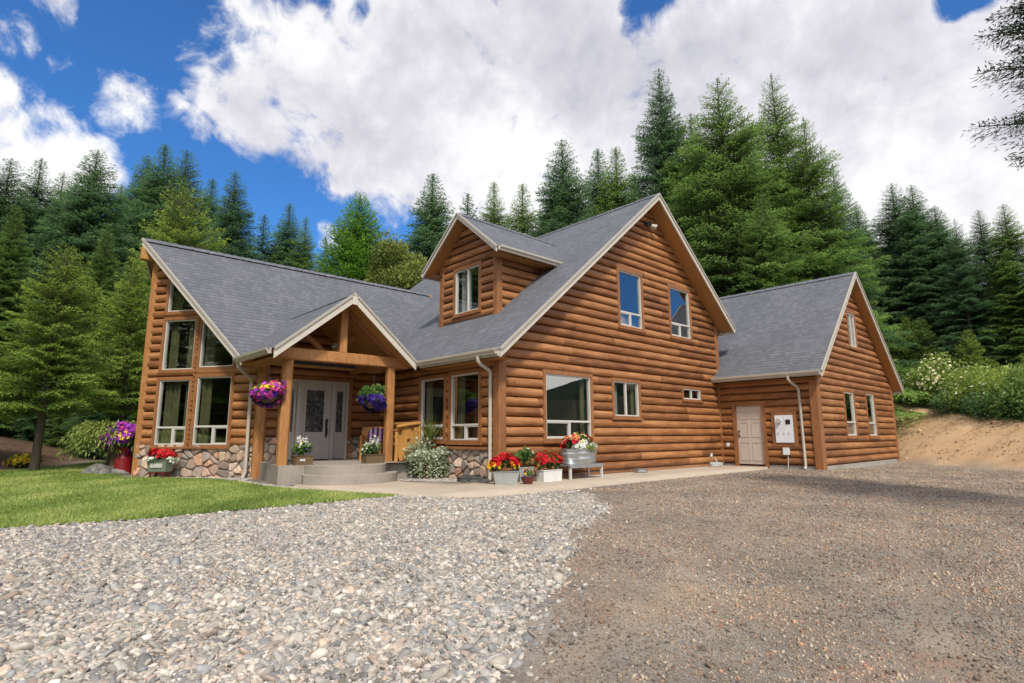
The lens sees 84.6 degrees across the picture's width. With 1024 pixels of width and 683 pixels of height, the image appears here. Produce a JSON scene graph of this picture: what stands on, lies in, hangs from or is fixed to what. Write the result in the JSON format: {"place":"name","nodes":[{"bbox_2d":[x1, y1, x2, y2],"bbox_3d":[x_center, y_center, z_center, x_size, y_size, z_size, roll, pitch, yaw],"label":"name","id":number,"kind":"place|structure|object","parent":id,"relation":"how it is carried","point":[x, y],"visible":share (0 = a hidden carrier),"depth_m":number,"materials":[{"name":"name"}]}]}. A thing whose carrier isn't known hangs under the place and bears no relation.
{"place":"outdoors","nodes":[
{"label":"outdoors","id":0,"kind":"place"},
{"bbox_2d":[0,461,398,527],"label":"lawn","id":1,"kind":"structure","parent":0,"point":[183,514],"depth_m":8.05,"materials":[{"name":"green plant"}]},
{"bbox_2d":[0,240,138,470],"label":"fir tree","id":2,"kind":"object","parent":1,"relation":"on","point":[50,370],"visible":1,"depth_m":17.78,"materials":[{"name":"green plant"}]},
{"bbox_2d":[54,418,136,465],"bbox_3d":[-11.635,3.057,16.283,2.520,1.715,2.655,8,-13,-42],"label":"weeping shrub","id":3,"kind":"object","parent":1,"relation":"on","point":[94,427],"visible":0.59,"depth_m":15.70,"materials":[{"name":"green plant"}]},
{"bbox_2d":[49,256,150,455],"bbox_3d":[-14.341,1.016,21.315,4.343,8.905,3.769,0,-9,0],"label":"fir tree","id":4,"kind":"object","parent":1,"relation":"on","point":[135,304],"visible":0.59,"depth_m":20.99,"materials":[{"name":"green plant"}]},
{"bbox_2d":[96,421,135,472],"bbox_3d":[-11.027,3.019,16.037,1.401,1.499,1.199,8,-13,-42],"label":"milk can planter","id":5,"kind":"object","parent":1,"relation":"on","point":[124,461],"visible":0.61,"depth_m":15.80,"materials":[{"name":"red paint"}]},
{"bbox_2d":[0,397,1023,682],"bbox_3d":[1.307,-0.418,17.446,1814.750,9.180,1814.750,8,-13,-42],"label":"ground","id":6,"kind":"structure","parent":0,"point":[12,445],"depth_m":4.47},
{"bbox_2d":[0,205,40,437],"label":"fir tree","id":7,"kind":"object","parent":6,"relation":"on","point":[10,249],"visible":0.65,"depth_m":25.69,"materials":[{"name":"green plant"}]},
{"bbox_2d":[1,453,43,468],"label":"flowering bush","id":8,"kind":"object","parent":6,"relation":"on","point":[20,461],"visible":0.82,"depth_m":18.40,"materials":[{"name":"yellow plant"}]},
{"bbox_2d":[0,158,56,387],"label":"fir tree","id":9,"kind":"object","parent":6,"relation":"on","point":[7,200],"visible":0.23,"depth_m":32.32,"materials":[{"name":"green plant"}]},
{"bbox_2d":[0,320,60,443],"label":"fir tree","id":10,"kind":"object","parent":6,"relation":"on","point":[29,434],"visible":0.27,"depth_m":25.38,"materials":[{"name":"green plant"}]},
{"bbox_2d":[5,157,72,409],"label":"fir tree","id":11,"kind":"object","parent":6,"relation":"on","point":[34,193],"visible":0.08,"depth_m":35.37,"materials":[{"name":"green plant"}]},
{"bbox_2d":[21,172,74,272],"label":"fir tree","id":12,"kind":"object","parent":6,"relation":"on","point":[58,186],"visible":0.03,"depth_m":37.71,"materials":[{"name":"green plant"}]},
{"bbox_2d":[43,394,78,446],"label":"fir tree","id":13,"kind":"object","parent":6,"relation":"on","point":[58,428],"visible":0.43,"depth_m":25.41,"materials":[{"name":"green plant"}]},
{"bbox_2d":[0,148,148,430],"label":"fir tree","id":14,"kind":"object","parent":6,"relation":"on","point":[89,215],"visible":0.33,"depth_m":32.10,"materials":[{"name":"green plant"}]},
{"bbox_2d":[29,222,126,452],"bbox_3d":[-20.396,-0.139,27.551,3.415,12.099,4.251,-9,-13,42],"label":"fir tree","id":15,"kind":"object","parent":6,"relation":"on","point":[103,280],"visible":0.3,"depth_m":27.76,"materials":[{"name":"green plant"}]},
{"bbox_2d":[61,349,114,459],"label":"fir tree","id":16,"kind":"object","parent":6,"relation":"on","point":[92,419],"visible":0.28,"depth_m":24.49,"materials":[{"name":"green plant"}]},
{"bbox_2d":[92,154,161,346],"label":"fir tree","id":17,"kind":"object","parent":6,"relation":"on","point":[131,191],"visible":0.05,"depth_m":39.02,"materials":[{"name":"green plant"}]},
{"bbox_2d":[71,177,230,396],"bbox_3d":[-16.284,-0.685,26.545,7.001,15.190,6.067,5,-11,-28],"label":"fir tree","id":18,"kind":"object","parent":6,"relation":"on","point":[181,232],"visible":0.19,"depth_m":27.40,"materials":[{"name":"green plant"}]},
{"bbox_2d":[114,143,197,357],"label":"fir tree","id":19,"kind":"object","parent":6,"relation":"on","point":[152,203],"visible":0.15,"depth_m":37.94,"materials":[{"name":"green plant"}]},
{"bbox_2d":[168,150,216,248],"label":"fir tree","id":20,"kind":"object","parent":6,"relation":"on","point":[182,174],"visible":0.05,"depth_m":42.16,"materials":[{"name":"green plant"}]},
{"bbox_2d":[196,178,223,247],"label":"fir tree","id":21,"kind":"object","parent":6,"relation":"on","point":[213,207],"visible":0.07,"depth_m":47.62,"materials":[{"name":"green plant"}]},
{"bbox_2d":[204,171,263,259],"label":"fir tree","id":22,"kind":"object","parent":6,"relation":"on","point":[232,223],"visible":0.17,"depth_m":37.69,"materials":[{"name":"green plant"}]},
{"bbox_2d":[247,214,283,263],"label":"fir tree","id":23,"kind":"object","parent":6,"relation":"on","point":[262,240],"visible":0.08,"depth_m":47.30,"materials":[{"name":"green plant"}]},
{"bbox_2d":[265,203,314,269],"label":"fir tree","id":24,"kind":"object","parent":6,"relation":"on","point":[288,233],"visible":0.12,"depth_m":49.37,"materials":[{"name":"green plant"}]},
{"bbox_2d":[286,216,322,272],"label":"fir tree","id":25,"kind":"object","parent":6,"relation":"on","point":[303,258],"visible":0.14,"depth_m":48.48,"materials":[{"name":"green plant"}]},
{"bbox_2d":[126,475,493,489],"bbox_3d":[-5.404,3.205,12.777,10.226,0.085,3.604,-1,-10,5],"label":"pebble border","id":26,"kind":"object","parent":6,"relation":"on","point":[443,479],"visible":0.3,"depth_m":13.27,"materials":[{"name":"grey stone"}]},
{"bbox_2d":[143,448,178,476],"bbox_3d":[-8.908,3.088,14.335,1.058,0.768,0.530,-2,-10,12],"label":"planter","id":27,"kind":"object","parent":26,"relation":"on","point":[162,461],"visible":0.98,"depth_m":14.21,"materials":[{"name":"grey metal"}]},
{"bbox_2d":[0,488,663,682],"bbox_3d":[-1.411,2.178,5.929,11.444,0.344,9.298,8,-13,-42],"label":"river rock","id":28,"kind":"object","parent":6,"relation":"on","point":[455,547],"visible":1,"depth_m":4.41,"materials":[{"name":"grey gravel"}]},
{"bbox_2d":[313,191,407,288],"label":"cedar tree","id":29,"kind":"object","parent":6,"relation":"on","point":[350,253],"visible":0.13,"depth_m":35.01,"materials":[{"name":"green plant"}]},
{"bbox_2d":[364,229,427,289],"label":"broadleaf tree","id":30,"kind":"object","parent":6,"relation":"on","point":[394,264],"visible":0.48,"depth_m":32.34,"materials":[{"name":"green plant"}]},
{"bbox_2d":[397,174,455,269],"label":"fir tree","id":31,"kind":"object","parent":6,"relation":"on","point":[428,231],"visible":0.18,"depth_m":40.82,"materials":[{"name":"green plant"}]},
{"bbox_2d":[403,410,451,478],"bbox_3d":[-2.102,2.635,14.179,1.327,1.811,1.316,1,-10,-9],"label":"white flowering shrub","id":32,"kind":"object","parent":6,"relation":"on","point":[426,459],"visible":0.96,"depth_m":13.78,"materials":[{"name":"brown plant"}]},
{"bbox_2d":[458,193,478,218],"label":"fir tree","id":33,"kind":"object","parent":6,"relation":"on","point":[468,209],"visible":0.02,"depth_m":50.41,"materials":[{"name":"green plant"}]},
{"bbox_2d":[479,181,510,227],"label":"fir tree","id":34,"kind":"object","parent":6,"relation":"on","point":[491,217],"visible":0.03,"depth_m":48.19,"materials":[{"name":"green plant"}]},
{"bbox_2d":[131,193,903,485],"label":"log house","id":35,"kind":"structure","parent":6,"relation":"on","point":[625,338],"depth_m":16.02,"materials":[{"name":"brown wood"}]},
{"bbox_2d":[148,376,193,448],"bbox_3d":[-8.970,1.891,14.990,1.180,1.885,0.312,-2,-10,12],"label":"window","id":36,"kind":"structure","parent":35,"relation":"in","point":[173,389],"depth_m":15.04,"materials":[{"name":"white plastic"}]},
{"bbox_2d":[158,316,199,372],"bbox_3d":[-8.953,0.100,15.302,1.140,1.530,0.273,-2,-10,12],"label":"window","id":37,"kind":"structure","parent":35,"relation":"in","point":[177,321],"depth_m":15.33,"materials":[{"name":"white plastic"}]},
{"bbox_2d":[164,278,196,314],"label":"window","id":38,"kind":"structure","parent":35,"relation":"in","point":[179,298],"depth_m":15.54,"materials":[{"name":"white plastic"}]},
{"bbox_2d":[186,373,236,448],"bbox_3d":[-7.773,1.815,14.738,1.270,1.945,0.322,-2,-10,12],"label":"window","id":39,"kind":"structure","parent":35,"relation":"in","point":[204,425],"depth_m":14.76,"materials":[{"name":"white plastic"}]},
{"bbox_2d":[195,317,235,370],"bbox_3d":[-7.776,-0.034,15.066,1.210,1.630,0.285,-2,-10,12],"label":"window","id":40,"kind":"structure","parent":35,"relation":"in","point":[211,338],"depth_m":15.09,"materials":[{"name":"white plastic"}]},
{"bbox_2d":[249,360,286,407],"bbox_3d":[-5.425,0.931,12.542,0.801,1.091,0.819,-4,-10,23],"label":"hanging basket","id":41,"kind":"object","parent":35,"relation":"hanging from","point":[267,395],"visible":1,"depth_m":12.34,"materials":[{"name":"purple plant"}]},
{"bbox_2d":[291,435,314,464],"bbox_3d":[-4.749,2.448,12.729,0.518,0.667,0.365,8,-13,-42],"label":"planter","id":42,"kind":"object","parent":35,"relation":"on","point":[299,458],"visible":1,"depth_m":12.65,"materials":[{"name":"brown wood"}]},
{"bbox_2d":[299,382,330,458],"bbox_3d":[-5.357,2.154,15.303,0.860,2.055,0.142,8,-13,-42],"label":"entry door","id":43,"kind":"structure","parent":35,"relation":"in","point":[315,397],"depth_m":15.34,"materials":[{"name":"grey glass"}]},
{"bbox_2d":[356,368,386,412],"bbox_3d":[-3.507,1.233,14.262,0.792,1.132,0.843,-2,-10,13],"label":"hanging basket","id":44,"kind":"object","parent":35,"relation":"hanging from","point":[372,398],"visible":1,"depth_m":14.00,"materials":[{"name":"purple plant"}]},
{"bbox_2d":[359,427,383,460],"bbox_3d":[-3.736,2.715,14.991,0.570,0.880,0.496,1,-10,-7],"label":"log chair","id":45,"kind":"object","parent":35,"relation":"on","point":[364,436],"visible":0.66,"depth_m":15.15,"materials":[{"name":"brown wood"}]},
{"bbox_2d":[368,428,383,442],"bbox_3d":[-3.568,2.478,14.836,0.440,0.420,0.120,1,-22,-7],"label":"cushion","id":46,"kind":"object","parent":45,"relation":"on","point":[377,432],"visible":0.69,"depth_m":14.79,"materials":[{"name":"fabric"}]},
{"bbox_2d":[360,434,385,463],"bbox_3d":[-3.358,2.564,13.482,0.600,0.678,0.392,8,-13,-42],"label":"planter","id":47,"kind":"object","parent":35,"relation":"on","point":[368,455],"visible":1,"depth_m":13.39,"materials":[{"name":"brown wood"}]},
{"bbox_2d":[369,421,420,461],"bbox_3d":[-3.063,2.611,14.756,0.763,1.005,1.463,8,-13,-42],"label":"railing","id":48,"kind":"object","parent":35,"relation":"on","point":[403,432],"visible":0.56,"depth_m":14.25,"materials":[{"name":"yellow wood"}]},
{"bbox_2d":[418,373,447,443],"bbox_3d":[-2.033,1.778,14.779,0.266,1.773,1.309,8,-13,-42],"label":"window","id":49,"kind":"structure","parent":35,"relation":"in","point":[429,379],"depth_m":15.06,"materials":[{"name":"white plastic"}]},
{"bbox_2d":[446,368,483,444],"bbox_3d":[-1.094,1.607,13.783,0.287,1.816,1.364,8,-13,-42],"label":"window","id":50,"kind":"structure","parent":35,"relation":"in","point":[463,439],"depth_m":14.01,"materials":[{"name":"white plastic"}]},
{"bbox_2d":[451,260,482,318],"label":"window","id":51,"kind":"structure","parent":35,"relation":"in","point":[466,271],"depth_m":16.29,"materials":[{"name":"white plastic"}]},
{"bbox_2d":[541,369,595,442],"bbox_3d":[1.400,1.683,14.440,1.960,1.805,0.290,8,-13,-42],"label":"window","id":52,"kind":"structure","parent":35,"relation":"in","point":[590,405],"depth_m":14.71,"materials":[{"name":"white plastic"}]},
{"bbox_2d":[610,377,643,419],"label":"window","id":53,"kind":"structure","parent":35,"relation":"in","point":[638,416],"depth_m":16.13,"materials":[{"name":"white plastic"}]},
{"bbox_2d":[615,266,645,332],"bbox_3d":[3.520,-1.232,16.816,1.340,1.865,0.165,8,-13,-42],"label":"window","id":54,"kind":"structure","parent":35,"relation":"in","point":[640,315],"depth_m":16.88,"materials":[{"name":"white plastic"}]},
{"bbox_2d":[666,283,693,342],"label":"window","id":55,"kind":"structure","parent":35,"relation":"in","point":[689,338],"depth_m":18.74,"materials":[{"name":"white plastic"}]},
{"bbox_2d":[681,386,703,402],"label":"window","id":56,"kind":"structure","parent":35,"relation":"in","point":[699,393],"depth_m":18.52,"materials":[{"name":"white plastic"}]},
{"bbox_2d":[736,405,764,465],"bbox_3d":[7.966,3.140,18.782,0.098,1.988,0.881,8,-13,-42],"label":"door","id":57,"kind":"structure","parent":35,"relation":"in","point":[749,418],"depth_m":18.79,"materials":[{"name":"white wood"}]},
{"bbox_2d":[771,411,799,446],"bbox_3d":[8.658,2.779,17.915,0.210,1.100,0.790,8,-13,-42],"label":"electric panel","id":58,"kind":"object","parent":35,"relation":"attached to","point":[784,428],"visible":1,"depth_m":17.89,"materials":[{"name":"grey plastic"}]},
{"bbox_2d":[840,388,859,438],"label":"window","id":59,"kind":"structure","parent":35,"relation":"in","point":[855,435],"depth_m":19.45,"materials":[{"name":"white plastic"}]},
{"bbox_2d":[845,310,859,350],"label":"window","id":60,"kind":"structure","parent":35,"relation":"in","point":[851,330],"depth_m":20.54,"materials":[{"name":"white plastic"}]},
{"bbox_2d":[863,391,879,438],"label":"window","id":61,"kind":"structure","parent":35,"relation":"in","point":[873,409],"depth_m":20.97,"materials":[{"name":"white plastic"}]},
{"bbox_2d":[504,184,542,236],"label":"fir tree","id":62,"kind":"object","parent":6,"relation":"on","point":[523,224],"visible":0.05,"depth_m":46.85,"materials":[{"name":"green plant"}]},
{"bbox_2d":[295,465,767,497],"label":"walkway","id":63,"kind":"structure","parent":6,"relation":"on","point":[440,489],"depth_m":11.74,"materials":[{"name":"concrete"}]},
{"bbox_2d":[487,452,521,484],"bbox_3d":[-0.168,2.688,11.949,0.766,0.665,0.398,2,-10,-11],"label":"planter","id":64,"kind":"object","parent":63,"relation":"on","point":[498,462],"visible":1,"depth_m":11.85,"materials":[{"name":"plant"}]},
{"bbox_2d":[514,446,535,481],"bbox_3d":[0.223,2.724,12.582,0.596,0.799,0.550,4,-10,-25],"label":"planter","id":65,"kind":"object","parent":63,"relation":"on","point":[524,455],"visible":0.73,"depth_m":12.49,"materials":[{"name":"plant"}]},
{"bbox_2d":[521,468,534,483],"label":"planter","id":66,"kind":"object","parent":63,"relation":"on","point":[528,479],"visible":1,"depth_m":11.87,"materials":[{"name":"red ceramic"}]},
{"bbox_2d":[534,450,555,481],"bbox_3d":[0.723,2.783,12.630,0.516,0.695,0.423,7,-12,-35],"label":"planter","id":67,"kind":"object","parent":63,"relation":"on","point":[543,475],"visible":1,"depth_m":12.52,"materials":[{"name":"plant"}]},
{"bbox_2d":[546,452,563,480],"bbox_3d":[0.943,2.849,12.834,0.518,0.632,0.449,7,-12,-35],"label":"planter","id":68,"kind":"object","parent":63,"relation":"on","point":[558,461],"visible":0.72,"depth_m":12.74,"materials":[{"name":"plant"}]},
{"bbox_2d":[556,463,603,479],"bbox_3d":[1.629,3.120,13.569,1.250,0.335,0.500,8,-13,-42],"label":"plant stand","id":69,"kind":"object","parent":63,"relation":"on","point":[600,465],"visible":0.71,"depth_m":13.42,"materials":[{"name":"wood"}]},
{"bbox_2d":[560,432,597,464],"bbox_3d":[1.651,2.569,13.635,1.217,0.772,0.681,8,-13,-42],"label":"galvanised tub","id":70,"kind":"object","parent":69,"relation":"on","point":[581,448],"visible":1,"depth_m":13.43,"materials":[{"name":"metal"}]},
{"bbox_2d":[580,149,611,217],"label":"fir tree","id":71,"kind":"object","parent":6,"relation":"on","point":[593,194],"visible":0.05,"depth_m":47.88,"materials":[{"name":"green plant"}]},
{"bbox_2d":[617,67,718,292],"bbox_3d":[10.202,-5.156,37.069,11.304,28.155,9.074,-2,-10,10],"label":"fir tree","id":72,"kind":"object","parent":6,"relation":"on","point":[665,135],"visible":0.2,"depth_m":37.73,"materials":[{"name":"green plant"}]},
{"bbox_2d":[657,113,727,295],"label":"fir tree","id":73,"kind":"object","parent":6,"relation":"on","point":[675,178],"visible":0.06,"depth_m":35.99,"materials":[{"name":"green plant"}]},
{"bbox_2d":[704,116,804,294],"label":"fir tree","id":74,"kind":"object","parent":6,"relation":"on","point":[759,196],"visible":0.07,"depth_m":32.85,"materials":[{"name":"green plant"}]},
{"bbox_2d":[732,189,812,292],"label":"fir tree","id":75,"kind":"object","parent":6,"relation":"on","point":[776,273],"visible":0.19,"depth_m":28.00,"materials":[{"name":"green plant"}]},
{"bbox_2d":[740,73,896,343],"bbox_3d":[17.062,-5.052,32.992,10.179,23.939,9.348,-1,-9,-3],"label":"fir tree","id":76,"kind":"object","parent":6,"relation":"on","point":[780,149],"visible":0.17,"depth_m":33.76,"materials":[{"name":"green plant"}]},
{"bbox_2d":[772,115,933,420],"bbox_3d":[16.227,-3.450,30.102,8.435,19.200,9.185,-3,-10,18],"label":"fir tree","id":77,"kind":"object","parent":6,"relation":"on","point":[810,210],"visible":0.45,"depth_m":30.33,"materials":[{"name":"green plant"}]},
{"bbox_2d":[819,164,922,402],"bbox_3d":[19.027,-2.814,31.825,5.959,15.259,6.488,-6,-10,29],"label":"fir tree","id":78,"kind":"object","parent":6,"relation":"on","point":[869,297],"visible":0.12,"depth_m":31.11,"materials":[{"name":"green plant"}]},
{"bbox_2d":[864,183,941,356],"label":"fir tree","id":79,"kind":"object","parent":6,"relation":"on","point":[886,232],"visible":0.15,"depth_m":35.51,"materials":[{"name":"green plant"}]},
{"bbox_2d":[891,317,923,397],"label":"fir tree","id":80,"kind":"object","parent":6,"relation":"on","point":[903,356],"visible":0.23,"depth_m":30.37,"materials":[{"name":"green plant"}]},
{"bbox_2d":[893,355,936,403],"bbox_3d":[20.996,2.091,29.270,3.810,2.922,3.376,8,-13,-42],"label":"shrub","id":81,"kind":"object","parent":6,"relation":"on","point":[909,372],"visible":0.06,"depth_m":28.81,"materials":[{"name":"green plant"}]},
{"bbox_2d":[900,320,950,397],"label":"fir tree","id":82,"kind":"object","parent":6,"relation":"on","point":[921,337],"visible":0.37,"depth_m":29.16,"materials":[{"name":"green plant"}]},
{"bbox_2d":[904,262,958,364],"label":"fir tree","id":83,"kind":"object","parent":6,"relation":"on","point":[918,308],"visible":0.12,"depth_m":32.46,"materials":[{"name":"green plant"}]},
{"bbox_2d":[897,347,987,407],"bbox_3d":[20.430,1.967,26.725,3.899,3.420,3.896,8,-13,-42],"label":"shrub","id":84,"kind":"object","parent":6,"relation":"on","point":[922,375],"visible":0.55,"depth_m":26.34,"materials":[{"name":"green plant"}]},
{"bbox_2d":[900,206,992,365],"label":"fir tree","id":85,"kind":"object","parent":6,"relation":"on","point":[943,232],"visible":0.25,"depth_m":31.90,"materials":[{"name":"green plant"}]},
{"bbox_2d":[926,385,967,414],"bbox_3d":[19.136,2.562,24.296,2.057,1.386,1.892,-2,-10,9],"label":"shrub","id":86,"kind":"object","parent":6,"relation":"on","point":[939,408],"visible":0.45,"depth_m":24.28,"materials":[{"name":"green plant"}]},
{"bbox_2d":[926,364,991,411],"bbox_3d":[20.331,2.257,24.982,3.094,2.552,3.569,-5,-10,25],"label":"shrub","id":87,"kind":"object","parent":6,"relation":"on","point":[955,376],"visible":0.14,"depth_m":24.90,"materials":[{"name":"green plant"}]},
{"bbox_2d":[896,409,1023,463],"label":"soil clods","id":88,"kind":"object","parent":6,"relation":"on","point":[932,451],"visible":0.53,"depth_m":21.45,"materials":[{"name":"brown soil"}]},
{"bbox_2d":[953,329,990,370],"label":"fir tree","id":89,"kind":"object","parent":6,"relation":"on","point":[973,356],"visible":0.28,"depth_m":26.05,"materials":[{"name":"green plant"}]},
{"bbox_2d":[926,218,1022,373],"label":"fir tree","id":90,"kind":"object","parent":6,"relation":"on","point":[963,271],"visible":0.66,"depth_m":28.34,"materials":[{"name":"green plant"}]},
{"bbox_2d":[937,363,1016,416],"bbox_3d":[19.731,2.171,23.597,3.234,2.609,3.579,-5,-11,26],"label":"shrub","id":91,"kind":"object","parent":6,"relation":"on","point":[961,390],"visible":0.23,"depth_m":23.54,"materials":[{"name":"green plant"}]},
{"bbox_2d":[945,210,1023,362],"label":"fir tree","id":92,"kind":"object","parent":6,"relation":"on","point":[981,252],"visible":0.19,"depth_m":29.66,"materials":[{"name":"green plant"}]},
{"bbox_2d":[958,386,1020,420],"bbox_3d":[18.790,2.432,22.153,2.142,1.553,2.041,8,-13,-42],"label":"shrub","id":93,"kind":"object","parent":6,"relation":"on","point":[978,402],"visible":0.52,"depth_m":22.06,"materials":[{"name":"green plant"}]},
{"bbox_2d":[960,0,1023,170],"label":"fir tree","id":94,"kind":"object","parent":6,"relation":"on","point":[1018,10],"visible":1,"depth_m":8.48,"materials":[{"name":"green plant"}]},
{"bbox_2d":[965,361,1023,418],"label":"shrub","id":95,"kind":"object","parent":6,"relation":"on","point":[998,375],"visible":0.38,"depth_m":21.95,"materials":[{"name":"green plant"}]},
{"bbox_2d":[972,203,1023,376],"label":"fir tree","id":96,"kind":"object","parent":6,"relation":"on","point":[1010,243],"visible":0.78,"depth_m":27.12,"materials":[{"name":"green plant"}]},
{"bbox_2d":[981,363,1023,423],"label":"shrub","id":97,"kind":"object","parent":6,"relation":"on","point":[1018,398],"visible":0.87,"depth_m":21.03,"materials":[{"name":"green plant"}]},
{"bbox_2d":[981,270,1023,368],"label":"fir tree","id":98,"kind":"object","parent":6,"relation":"on","point":[1013,324],"visible":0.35,"depth_m":27.14,"materials":[{"name":"green plant"}]},
{"bbox_2d":[0,0,1023,284],"label":"sky","id":99,"kind":"structure","parent":0,"point":[314,104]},
{"bbox_2d":[538,464,1023,682],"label":"driveway gravel","id":100,"kind":"structure","parent":0,"point":[817,483],"depth_m":5.34,"materials":[{"name":"gravel"}]},
{"bbox_3d":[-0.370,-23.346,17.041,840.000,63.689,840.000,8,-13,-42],"label":"hills","id":101,"kind":"structure","parent":0,"visible":0},
{"bbox_2d":[527,138,596,237],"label":"fir tree","id":102,"kind":"object","parent":101,"relation":"on","point":[564,206],"visible":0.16,"depth_m":43.40,"materials":[{"name":"green plant"}]},
{"bbox_2d":[593,146,641,214],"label":"fir tree","id":103,"kind":"object","parent":101,"relation":"on","point":[613,193],"visible":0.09,"depth_m":44.92,"materials":[{"name":"green plant"}]},
{"bbox_2d":[666,75,927,425],"bbox_3d":[11.996,-4.103,30.644,12.952,23.692,14.103,2,-9,-13],"label":"fir tree","id":104,"kind":"object","parent":101,"relation":"on","point":[716,195],"visible":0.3,"depth_m":31.15,"materials":[{"name":"green plant"}]},
{"bbox_2d":[843,204,907,354],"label":"fir tree","id":105,"kind":"object","parent":101,"relation":"on","point":[873,254],"visible":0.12,"depth_m":35.73,"materials":[{"name":"green plant"}]},
{"bbox_2d":[868,185,962,367],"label":"fir tree","id":106,"kind":"object","parent":101,"relation":"on","point":[915,231],"visible":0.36,"depth_m":32.66,"materials":[{"name":"green plant"}]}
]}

